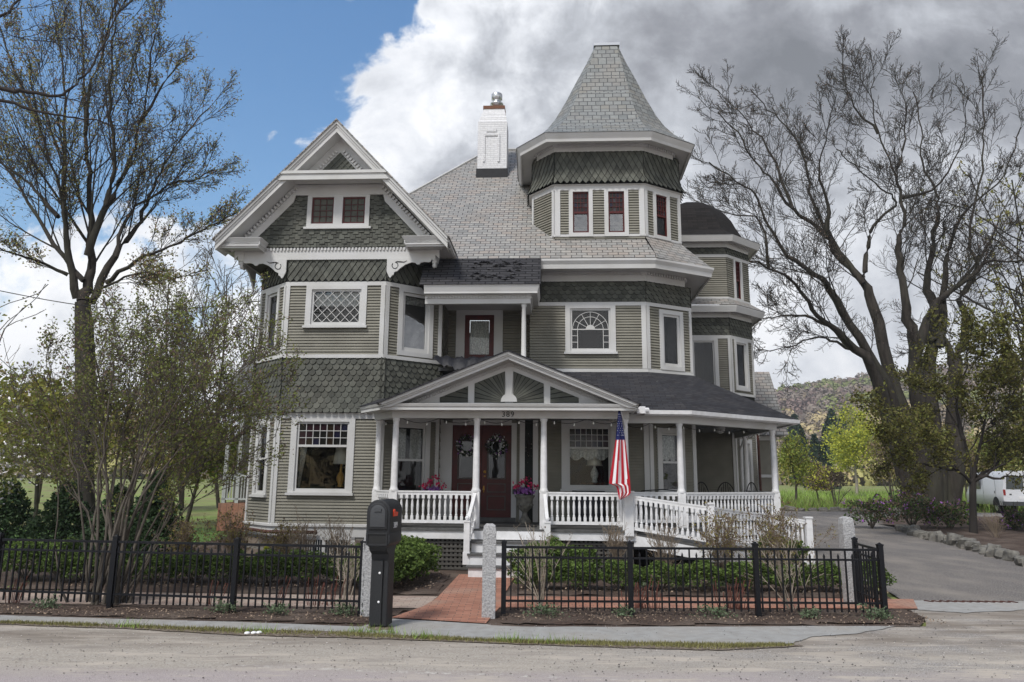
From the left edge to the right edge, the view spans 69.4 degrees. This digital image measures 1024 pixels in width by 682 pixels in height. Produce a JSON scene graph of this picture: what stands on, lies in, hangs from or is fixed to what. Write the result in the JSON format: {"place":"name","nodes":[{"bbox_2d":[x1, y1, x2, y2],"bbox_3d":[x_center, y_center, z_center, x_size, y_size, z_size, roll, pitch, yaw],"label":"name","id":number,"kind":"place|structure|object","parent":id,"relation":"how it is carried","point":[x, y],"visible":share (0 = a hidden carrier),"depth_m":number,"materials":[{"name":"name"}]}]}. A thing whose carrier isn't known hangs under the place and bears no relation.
{"place":"outdoors","nodes":[
{"label":"outdoors","id":0,"kind":"place"},
{"bbox_2d":[1,526,244,554],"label":"lawn","id":1,"kind":"structure","parent":0,"point":[206,538],"depth_m":22.92,"materials":[{"name":"green plant"}]},
{"bbox_2d":[0,478,42,545],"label":"evergreen bush","id":2,"kind":"object","parent":1,"relation":"on","point":[14,513],"visible":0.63,"depth_m":17.98,"materials":[{"name":"green plant"}]},
{"bbox_2d":[6,479,99,553],"bbox_3d":[-10.265,4.150,16.907,2.324,1.976,2.225,9,-13,-37],"label":"evergreen bush","id":3,"kind":"object","parent":1,"relation":"on","point":[68,517],"visible":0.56,"depth_m":16.66,"materials":[{"name":"green plant"}]},
{"bbox_2d":[0,361,153,527],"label":"backdrop tree","id":4,"kind":"object","parent":1,"relation":"on","point":[36,492],"visible":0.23,"depth_m":23.23,"materials":[{"name":"green plant"}]},
{"bbox_2d":[64,483,159,557],"bbox_3d":[-8.629,4.039,16.135,2.191,1.874,2.103,1,-11,0],"label":"evergreen bush","id":5,"kind":"object","parent":1,"relation":"on","point":[102,521],"visible":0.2,"depth_m":15.85,"materials":[{"name":"green plant"}]},
{"bbox_2d":[0,0,252,535],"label":"maple tree","id":6,"kind":"object","parent":1,"relation":"on","point":[93,227],"visible":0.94,"depth_m":21.90,"materials":[{"name":"brown plant"}]},
{"bbox_2d":[100,467,194,564],"bbox_3d":[-7.298,3.685,15.119,2.065,2.188,2.120,1,-11,0],"label":"evergreen bush","id":7,"kind":"object","parent":1,"relation":"on","point":[155,507],"visible":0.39,"depth_m":14.96,"materials":[{"name":"green plant"}]},
{"bbox_2d":[0,618,802,649],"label":"verge","id":8,"kind":"structure","parent":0,"point":[402,638],"depth_m":8.29,"materials":[{"name":"green plant"}]},
{"bbox_2d":[366,499,401,626],"bbox_3d":[-1.566,2.707,8.964,0.309,1.550,0.555,-1,-11,8],"label":"mailbox","id":9,"kind":"object","parent":8,"relation":"on","point":[383,528],"visible":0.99,"depth_m":8.82,"materials":[{"name":"black plastic"}]},
{"bbox_2d":[0,615,891,643],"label":"pavement","id":10,"kind":"structure","parent":0,"point":[790,634],"depth_m":8.77,"materials":[{"name":"grey concrete"}]},
{"bbox_2d":[0,539,924,626],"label":"soil","id":11,"kind":"structure","parent":0,"point":[453,574],"depth_m":9.36,"materials":[{"name":"brown soil"}]},
{"bbox_2d":[0,0,193,159],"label":"overhanging tree","id":12,"kind":"object","parent":11,"relation":"on","point":[6,89],"visible":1,"depth_m":10.93,"materials":[{"name":"brown plant"}]},
{"bbox_2d":[0,268,310,604],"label":"lilac shrub","id":13,"kind":"object","parent":11,"relation":"on","point":[155,369],"visible":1,"depth_m":11.00,"materials":[{"name":"green plant"}]},
{"bbox_2d":[0,603,410,622],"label":"garden bed","id":14,"kind":"object","parent":11,"relation":"on","point":[245,611],"visible":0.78,"depth_m":9.55,"materials":[{"name":"brown soil"}]},
{"bbox_2d":[0,532,365,615],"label":"iron fence","id":15,"kind":"object","parent":14,"relation":"on","point":[115,551],"visible":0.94,"depth_m":9.82,"materials":[{"name":"black metal"}]},
{"bbox_2d":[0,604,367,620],"bbox_3d":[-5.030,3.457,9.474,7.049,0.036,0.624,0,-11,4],"label":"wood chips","id":16,"kind":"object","parent":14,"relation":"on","point":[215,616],"visible":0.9,"depth_m":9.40,"materials":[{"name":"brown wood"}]},
{"bbox_2d":[323,532,359,606],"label":"bare shrub","id":17,"kind":"object","parent":14,"relation":"on","point":[350,573],"visible":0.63,"depth_m":10.34,"materials":[{"name":"brown plant"}]},
{"bbox_2d":[360,537,371,616],"bbox_3d":[-1.843,3.041,9.571,0.179,1.050,0.178,1,-11,0],"label":"granite post","id":18,"kind":"object","parent":14,"relation":"on","point":[366,578],"visible":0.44,"depth_m":9.48,"materials":[{"name":"grey stone"}]},
{"bbox_2d":[0,591,437,607],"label":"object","id":19,"kind":"structure","parent":11,"relation":"on","point":[409,601],"depth_m":10.62,"materials":[{"name":"grey concrete"}]},
{"bbox_2d":[0,558,448,594],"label":"garden bed","id":20,"kind":"object","parent":11,"relation":"on","point":[427,589],"visible":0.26,"depth_m":12.06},
{"bbox_2d":[2,537,58,579],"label":"boxwood","id":21,"kind":"object","parent":20,"relation":"on","point":[19,544],"visible":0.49,"depth_m":12.23,"materials":[{"name":"green plant"}]},
{"bbox_2d":[0,363,65,507],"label":"dogwood","id":22,"kind":"object","parent":20,"relation":"on","point":[10,468],"visible":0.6,"depth_m":16.24,"materials":[{"name":"green plant"}]},
{"bbox_2d":[34,536,87,580],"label":"boxwood","id":23,"kind":"object","parent":20,"relation":"on","point":[70,546],"visible":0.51,"depth_m":12.20,"materials":[{"name":"green plant"}]},
{"bbox_2d":[132,550,175,582],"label":"boxwood","id":24,"kind":"object","parent":20,"relation":"on","point":[153,562],"visible":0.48,"depth_m":12.08,"materials":[{"name":"green plant"}]},
{"bbox_2d":[151,515,221,568],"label":"twiggy shrub","id":25,"kind":"object","parent":20,"relation":"on","point":[183,534],"visible":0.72,"depth_m":14.05,"materials":[{"name":"brown plant"}]},
{"bbox_2d":[168,550,221,582],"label":"boxwood","id":26,"kind":"object","parent":20,"relation":"on","point":[193,563],"visible":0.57,"depth_m":12.12,"materials":[{"name":"green plant"}]},
{"bbox_2d":[206,548,254,581],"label":"boxwood","id":27,"kind":"object","parent":20,"relation":"on","point":[227,562],"visible":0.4,"depth_m":12.03,"materials":[{"name":"green plant"}]},
{"bbox_2d":[199,502,275,552],"bbox_3d":[-5.391,3.782,14.376,1.377,1.267,1.008,7,-13,-33],"label":"twiggy shrub","id":28,"kind":"object","parent":20,"relation":"on","point":[234,531],"visible":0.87,"depth_m":14.37,"materials":[{"name":"brown plant"}]},
{"bbox_2d":[241,548,290,583],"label":"boxwood","id":29,"kind":"object","parent":20,"relation":"on","point":[261,562],"visible":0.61,"depth_m":12.08,"materials":[{"name":"green plant"}]},
{"bbox_2d":[253,518,303,564],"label":"twiggy shrub","id":30,"kind":"object","parent":20,"relation":"on","point":[278,537],"visible":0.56,"depth_m":14.69,"materials":[{"name":"brown plant"}]},
{"bbox_2d":[278,505,329,569],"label":"dry stems","id":31,"kind":"object","parent":20,"relation":"on","point":[304,537],"visible":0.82,"depth_m":13.81,"materials":[{"name":"brown plant"}]},
{"bbox_2d":[280,548,336,582],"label":"boxwood","id":32,"kind":"object","parent":20,"relation":"on","point":[310,561],"visible":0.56,"depth_m":12.12,"materials":[{"name":"green plant"}]},
{"bbox_2d":[319,514,354,570],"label":"dry stems","id":33,"kind":"object","parent":20,"relation":"on","point":[333,542],"visible":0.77,"depth_m":13.77,"materials":[{"name":"brown"}]},
{"bbox_2d":[393,544,423,585],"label":"boxwood","id":34,"kind":"object","parent":20,"relation":"on","point":[415,562],"visible":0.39,"depth_m":11.86,"materials":[{"name":"green plant"}]},
{"bbox_2d":[396,538,430,582],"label":"boxwood","id":35,"kind":"object","parent":20,"relation":"on","point":[420,551],"visible":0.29,"depth_m":12.40,"materials":[{"name":"green plant"}]},
{"bbox_2d":[402,537,442,579],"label":"boxwood","id":36,"kind":"object","parent":20,"relation":"on","point":[433,561],"visible":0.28,"depth_m":12.88,"materials":[{"name":"green plant"}]},
{"bbox_2d":[501,521,572,607],"bbox_3d":[0.255,3.134,10.393,1.076,1.177,0.926,-5,-12,26],"label":"bare shrub","id":37,"kind":"object","parent":11,"relation":"on","point":[542,596],"visible":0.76,"depth_m":10.30,"materials":[{"name":"brown plant"}]},
{"bbox_2d":[394,574,917,622],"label":"brick walk","id":38,"kind":"structure","parent":11,"relation":"on","point":[459,598],"depth_m":10.63,"materials":[{"name":"red brick"}]},
{"bbox_2d":[482,523,496,618],"bbox_3d":[-0.297,2.990,9.634,0.177,1.201,0.178,1,-11,0],"label":"granite post","id":39,"kind":"object","parent":38,"relation":"on","point":[489,574],"visible":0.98,"depth_m":9.55,"materials":[{"name":"grey stone"}]},
{"bbox_2d":[838,516,854,601],"bbox_3d":[5.011,3.261,11.016,0.177,1.271,0.177,1,-11,0],"label":"granite post","id":40,"kind":"object","parent":38,"relation":"on","point":[846,530],"visible":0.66,"depth_m":10.99,"materials":[{"name":"grey stone"}]},
{"bbox_2d":[851,536,880,608],"bbox_3d":[4.954,3.265,10.281,0.074,0.992,1.129,-1,-11,8],"label":"iron fence","id":41,"kind":"object","parent":38,"relation":"on","point":[855,544],"visible":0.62,"depth_m":10.49,"materials":[{"name":"black metal"}]},
{"bbox_2d":[514,562,879,597],"bbox_3d":[3.246,4.369,13.833,6.426,0.065,5.008,1,-11,0],"label":"garden bed","id":42,"kind":"object","parent":11,"relation":"on","point":[679,591],"visible":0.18,"depth_m":11.89,"materials":[{"name":"green plant"}]},
{"bbox_2d":[512,559,559,588],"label":"boxwood","id":43,"kind":"object","parent":42,"relation":"on","point":[550,570],"visible":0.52,"depth_m":11.76,"materials":[{"name":"green plant"}]},
{"bbox_2d":[557,559,600,589],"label":"boxwood","id":44,"kind":"object","parent":42,"relation":"on","point":[578,570],"visible":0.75,"depth_m":11.77,"materials":[{"name":"green plant"}]},
{"bbox_2d":[599,516,636,568],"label":"dry stems","id":45,"kind":"object","parent":42,"relation":"on","point":[611,544],"visible":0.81,"depth_m":13.30,"materials":[{"name":"brown"}]},
{"bbox_2d":[598,559,648,589],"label":"boxwood","id":46,"kind":"object","parent":42,"relation":"on","point":[621,572],"visible":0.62,"depth_m":11.69,"materials":[{"name":"green plant"}]},
{"bbox_2d":[641,560,686,590],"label":"boxwood","id":47,"kind":"object","parent":42,"relation":"on","point":[665,572],"visible":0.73,"depth_m":11.72,"materials":[{"name":"green plant"}]},
{"bbox_2d":[644,516,684,581],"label":"dry stems","id":48,"kind":"object","parent":42,"relation":"on","point":[668,542],"visible":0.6,"depth_m":12.84,"materials":[{"name":"brown plant"}]},
{"bbox_2d":[677,557,724,590],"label":"boxwood","id":49,"kind":"object","parent":42,"relation":"on","point":[700,568],"visible":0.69,"depth_m":11.74,"materials":[{"name":"green plant"}]},
{"bbox_2d":[623,491,814,572],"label":"wheelchair ramp","id":50,"kind":"structure","parent":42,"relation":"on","point":[641,541],"depth_m":14.20,"materials":[{"name":"white wood"}]},
{"bbox_2d":[688,501,751,584],"bbox_3d":[3.604,3.434,12.594,1.270,1.454,0.996,7,-12,-30],"label":"twiggy shrub","id":51,"kind":"object","parent":42,"relation":"on","point":[729,542],"visible":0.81,"depth_m":12.46,"materials":[{"name":"brown plant"}]},
{"bbox_2d":[719,560,771,591],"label":"boxwood","id":52,"kind":"object","parent":42,"relation":"on","point":[735,569],"visible":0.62,"depth_m":11.72,"materials":[{"name":"green plant"}]},
{"bbox_2d":[732,496,836,583],"bbox_3d":[4.630,3.445,12.742,1.579,1.505,1.552,10,-14,-42],"label":"twiggy shrub","id":53,"kind":"object","parent":42,"relation":"on","point":[774,534],"visible":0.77,"depth_m":12.77,"materials":[{"name":"brown plant"}]},
{"bbox_2d":[801,561,841,591],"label":"boxwood","id":54,"kind":"object","parent":42,"relation":"on","point":[828,571],"visible":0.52,"depth_m":11.80,"materials":[{"name":"green plant"}]},
{"bbox_2d":[500,608,927,625],"bbox_3d":[2.695,3.598,9.719,5.718,0.042,1.359,1,-11,0],"label":"garden bed","id":55,"kind":"object","parent":11,"relation":"on","point":[649,620],"visible":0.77,"depth_m":9.50,"materials":[{"name":"brown soil"}]},
{"bbox_2d":[501,539,888,616],"bbox_3d":[2.382,3.134,9.703,5.054,0.992,0.076,1,-11,-1],"label":"iron fence","id":56,"kind":"object","parent":55,"relation":"on","point":[756,558],"visible":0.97,"depth_m":9.70,"materials":[{"name":"black metal"}]},
{"bbox_2d":[503,607,945,623],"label":"wood chips","id":57,"kind":"object","parent":55,"relation":"on","point":[712,614],"visible":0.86,"depth_m":9.52,"materials":[{"name":"brown wood"}]},
{"bbox_2d":[738,521,827,608],"bbox_3d":[3.759,3.156,10.391,1.081,1.197,1.012,5,-11,-21],"label":"bare shrub","id":58,"kind":"object","parent":11,"relation":"on","point":[779,574],"visible":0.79,"depth_m":10.34,"materials":[{"name":"brown plant"}]},
{"bbox_2d":[0,477,1021,625],"bbox_3d":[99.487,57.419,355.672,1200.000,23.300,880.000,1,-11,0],"label":"ground","id":59,"kind":"structure","parent":0,"point":[203,506],"depth_m":55.98,"materials":[{"name":"green plant"}]},
{"bbox_2d":[95,361,205,504],"bbox_3d":[-17.147,4.006,34.183,6.856,7.533,6.784,-5,-12,29],"label":"backdrop tree","id":60,"kind":"object","parent":59,"relation":"on","point":[136,445],"visible":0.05,"depth_m":33.12,"materials":[{"name":"green plant"}]},
{"bbox_2d":[125,396,237,523],"bbox_3d":[-11.462,4.260,26.782,5.174,4.760,4.805,1,-11,0],"label":"backdrop tree","id":61,"kind":"object","parent":59,"relation":"on","point":[210,472],"visible":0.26,"depth_m":26.34,"materials":[{"name":"green plant"}]},
{"bbox_2d":[136,230,247,507],"bbox_3d":[-16.574,1.305,37.704,6.171,14.542,4.520,1,-11,0],"label":"bare birch","id":62,"kind":"object","parent":59,"relation":"on","point":[180,492],"visible":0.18,"depth_m":38.00,"materials":[{"name":"brown plant"}]},
{"bbox_2d":[159,230,261,507],"bbox_3d":[-14.371,1.324,36.565,5.861,14.151,4.103,6,-12,-27],"label":"bare birch","id":63,"kind":"object","parent":59,"relation":"on","point":[216,483],"visible":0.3,"depth_m":36.53,"materials":[{"name":"brown plant"}]},
{"bbox_2d":[212,42,799,577],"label":"victorian house","id":64,"kind":"structure","parent":59,"relation":"on","point":[584,260],"depth_m":17.25,"materials":[{"name":"grey wood"}]},
{"bbox_2d":[262,287,280,355],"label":"window","id":65,"kind":"structure","parent":64,"relation":"in","point":[272,302],"depth_m":17.50,"materials":[{"name":"white wood"}]},
{"bbox_2d":[249,419,311,496],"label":"window","id":66,"kind":"structure","parent":64,"relation":"in","point":[258,492],"depth_m":16.81,"materials":[{"name":"white wood"}]},
{"bbox_2d":[285,417,355,495],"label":"window","id":67,"kind":"structure","parent":64,"relation":"in","point":[323,435],"depth_m":16.36,"materials":[{"name":"white wood"}]},
{"bbox_2d":[306,195,338,226],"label":"window","id":68,"kind":"structure","parent":64,"relation":"in","point":[310,206],"depth_m":17.26,"materials":[{"name":"white wood"}]},
{"bbox_2d":[302,285,367,327],"bbox_3d":[-3.993,-0.688,17.063,1.850,1.220,0.592,0,-11,3],"label":"window","id":69,"kind":"structure","parent":64,"relation":"in","point":[338,316],"depth_m":16.90,"materials":[{"name":"grey wood"}]},
{"bbox_2d":[316,293,359,306],"bbox_3d":[-3.994,-0.953,17.008,1.040,0.320,0.040,0,-11,3],"label":"window blind","id":70,"kind":"object","parent":64,"relation":"attached to","point":[340,298],"depth_m":17.01,"materials":[{"name":"fabric"}]},
{"bbox_2d":[337,194,369,225],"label":"window","id":71,"kind":"structure","parent":64,"relation":"in","point":[341,202],"depth_m":17.22,"materials":[{"name":"white wood"}]},
{"bbox_2d":[390,420,430,498],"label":"window","id":72,"kind":"structure","parent":64,"relation":"in","point":[412,473],"depth_m":17.51,"materials":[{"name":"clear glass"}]},
{"bbox_2d":[396,286,433,358],"bbox_3d":[-2.356,-0.344,17.354,1.400,1.780,0.445,8,-13,-36],"label":"window","id":73,"kind":"structure","parent":64,"relation":"in","point":[415,323],"depth_m":17.42,"materials":[{"name":"grey wood"}]},
{"bbox_2d":[433,355,490,369],"bbox_3d":[-1.027,0.532,17.203,1.500,0.425,0.750,0,-11,3],"label":"tarpaulin","id":74,"kind":"object","parent":64,"relation":"on","point":[457,362],"visible":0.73,"depth_m":16.91,"materials":[{"name":"black"}]},
{"bbox_2d":[455,310,502,357],"bbox_3d":[-0.822,0.040,18.599,1.180,1.650,0.112,0,-11,3],"label":"balcony door","id":75,"kind":"structure","parent":64,"relation":"in","point":[484,338],"depth_m":18.63,"materials":[{"name":"wood"}]},
{"bbox_2d":[441,420,516,521],"bbox_3d":[-0.756,3.017,17.297,1.730,2.320,0.420,0,-11,3],"label":"front door","id":76,"kind":"structure","parent":64,"relation":"in","point":[497,477],"depth_m":17.23,"materials":[{"name":"red wood"}]},
{"bbox_2d":[569,189,592,236],"bbox_3d":[1.705,-3.075,18.444,1.090,1.460,0.545,0,-11,3],"label":"window","id":77,"kind":"structure","parent":64,"relation":"in","point":[580,201],"depth_m":18.26,"materials":[{"name":"white wood"}]},
{"bbox_2d":[572,491,604,491],"bbox_3d":[1.673,3.636,16.140,0.720,0.720,0.720,1,-11,0],"label":"porch table","id":78,"kind":"object","parent":64,"relation":"on","point":[588,491],"visible":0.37,"depth_m":15.90,"materials":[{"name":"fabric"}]},
{"bbox_2d":[572,496,605,525],"bbox_3d":[1.673,3.651,16.137,0.740,0.690,0.732,1,-11,0],"label":"tablecloth","id":79,"kind":"object","parent":78,"relation":"on","point":[587,508],"visible":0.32,"depth_m":15.83,"materials":[{"name":"fabric"}]},
{"bbox_2d":[560,420,616,491],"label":"window","id":80,"kind":"structure","parent":64,"relation":"in","point":[584,435],"depth_m":17.22,"materials":[{"name":"white wood"}]},
{"bbox_2d":[564,305,617,353],"bbox_3d":[1.889,-0.175,17.917,1.660,1.430,0.692,0,-11,3],"label":"window","id":81,"kind":"structure","parent":64,"relation":"in","point":[589,329],"depth_m":17.76,"materials":[{"name":"white wood"}]},
{"bbox_2d":[604,189,628,236],"bbox_3d":[2.573,-3.076,18.397,1.090,1.460,0.545,0,-11,3],"label":"window","id":82,"kind":"structure","parent":64,"relation":"in","point":[616,211],"depth_m":18.21,"materials":[{"name":"white wood"}]},
{"bbox_2d":[609,411,630,499],"bbox_3d":[2.075,2.180,14.600,0.418,1.841,0.733,1,-11,0],"label":"american flag","id":83,"kind":"object","parent":64,"relation":"attached to","point":[619,477],"visible":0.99,"depth_m":14.25,"materials":[{"name":"multicoloured fabric"}]},
{"bbox_2d":[645,191,670,252],"bbox_3d":[3.592,-3.027,18.606,1.070,1.460,0.545,7,-12,-31],"label":"window","id":84,"kind":"structure","parent":64,"relation":"in","point":[661,202],"depth_m":18.48,"materials":[{"name":"white wood"}]},
{"bbox_2d":[656,428,686,491],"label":"window","id":85,"kind":"structure","parent":64,"relation":"in","point":[667,473],"depth_m":17.44,"materials":[{"name":"white wood"}]},
{"bbox_2d":[658,309,684,371],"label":"window","id":86,"kind":"structure","parent":64,"relation":"in","point":[671,328],"depth_m":18.03,"materials":[{"name":"white wood"}]},
{"bbox_2d":[692,337,719,386],"bbox_3d":[5.697,0.789,22.288,1.330,1.750,0.945,0,-11,3],"label":"window","id":87,"kind":"structure","parent":64,"relation":"in","point":[697,342],"depth_m":21.98,"materials":[{"name":"white wood"}]},
{"bbox_2d":[703,338,750,391],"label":"window","id":88,"kind":"structure","parent":64,"relation":"in","point":[742,372],"depth_m":22.35,"materials":[{"name":"white wood"}]},
{"bbox_2d":[726,257,746,307],"bbox_3d":[6.811,-1.790,22.779,0.980,1.580,0.395,9,-14,-39],"label":"window","id":89,"kind":"structure","parent":64,"relation":"in","point":[737,263],"depth_m":22.71,"materials":[{"name":"white wood"}]},
{"bbox_2d":[776,428,821,503],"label":"leafing tree","id":90,"kind":"object","parent":59,"relation":"on","point":[789,459],"visible":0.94,"depth_m":45.09,"materials":[{"name":"green plant"}]},
{"bbox_2d":[799,453,839,500],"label":"leafing tree","id":91,"kind":"object","parent":59,"relation":"on","point":[819,477],"visible":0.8,"depth_m":50.63,"materials":[{"name":"green plant"}]},
{"bbox_2d":[818,393,884,494],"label":"tree","id":92,"kind":"object","parent":59,"relation":"on","point":[856,438],"visible":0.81,"depth_m":67.12,"materials":[{"name":"green plant"}]},
{"bbox_2d":[918,160,1023,378],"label":"tall leafing tree","id":93,"kind":"object","parent":59,"relation":"on","point":[1016,295],"visible":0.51,"depth_m":43.05,"materials":[{"name":"green plant"}]},
{"bbox_2d":[966,471,1023,512],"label":"white van","id":94,"kind":"object","parent":59,"relation":"on","point":[989,490],"visible":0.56,"depth_m":37.29,"materials":[{"name":"white metal"}]},
{"bbox_2d":[0,609,1023,681],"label":"road","id":95,"kind":"structure","parent":0,"point":[444,666],"depth_m":7.38,"materials":[{"name":"grey asphalt"}]},
{"bbox_2d":[0,0,1023,436],"label":"sky","id":96,"kind":"structure","parent":0,"point":[412,81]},
{"bbox_2d":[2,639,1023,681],"bbox_3d":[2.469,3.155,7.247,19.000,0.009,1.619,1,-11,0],"label":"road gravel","id":97,"kind":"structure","parent":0,"point":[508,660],"depth_m":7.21,"materials":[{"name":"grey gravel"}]},
{"bbox_2d":[200,378,1022,478],"bbox_3d":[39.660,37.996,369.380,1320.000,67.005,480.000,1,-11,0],"label":"hills","id":98,"kind":"structure","parent":0,"point":[803,415],"depth_m":350.86,"materials":[{"name":"green plant"}]},
{"bbox_2d":[0,361,1023,486],"bbox_3d":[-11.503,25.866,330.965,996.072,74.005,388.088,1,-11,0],"label":"distant wood","id":99,"kind":"object","parent":98,"relation":"on","point":[825,389],"visible":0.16,"depth_m":329.50,"materials":[{"name":"green plant"}]},
{"bbox_2d":[779,488,1023,512],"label":"field grass","id":100,"kind":"structure","parent":0,"point":[812,495],"depth_m":52.44,"materials":[{"name":"green plant"}]},
{"bbox_2d":[781,511,1023,600],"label":"driveway","id":101,"kind":"structure","parent":0,"point":[921,568],"depth_m":16.17,"materials":[{"name":"grey asphalt"}]},
{"bbox_2d":[843,493,901,527],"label":"rhododendron","id":102,"kind":"object","parent":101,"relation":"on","point":[874,508],"visible":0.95,"depth_m":27.75,"materials":[{"name":"green plant"}]},
{"bbox_2d":[881,490,940,525],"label":"rhododendron","id":103,"kind":"object","parent":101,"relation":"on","point":[907,503],"visible":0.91,"depth_m":27.59,"materials":[{"name":"green plant"}]},
{"bbox_2d":[922,497,980,528],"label":"rhododendron","id":104,"kind":"object","parent":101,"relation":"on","point":[952,511],"visible":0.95,"depth_m":27.12,"materials":[{"name":"green plant"}]},
{"bbox_2d":[877,516,1023,555],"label":"garden bed","id":105,"kind":"object","parent":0,"point":[1010,538],"visible":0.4,"depth_m":25.80,"materials":[{"name":"brown soil"}]},
{"bbox_2d":[673,24,1023,518],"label":"bare maple","id":106,"kind":"object","parent":105,"relation":"on","point":[949,486],"visible":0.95,"depth_m":33.95,"materials":[{"name":"brown plant"}]},
{"bbox_2d":[842,302,1023,533],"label":"tree","id":107,"kind":"object","parent":105,"relation":"on","point":[1003,374],"visible":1,"depth_m":25.46,"materials":[{"name":"green plant"}]},
{"bbox_2d":[991,500,1023,530],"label":"rhododendron","id":108,"kind":"object","parent":105,"relation":"on","point":[1014,521],"visible":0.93,"depth_m":26.75,"materials":[{"name":"green plant"}]},
{"bbox_2d":[914,600,1023,612],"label":"pavement","id":109,"kind":"structure","parent":0,"point":[965,607],"depth_m":10.71,"materials":[{"name":"grey concrete"}]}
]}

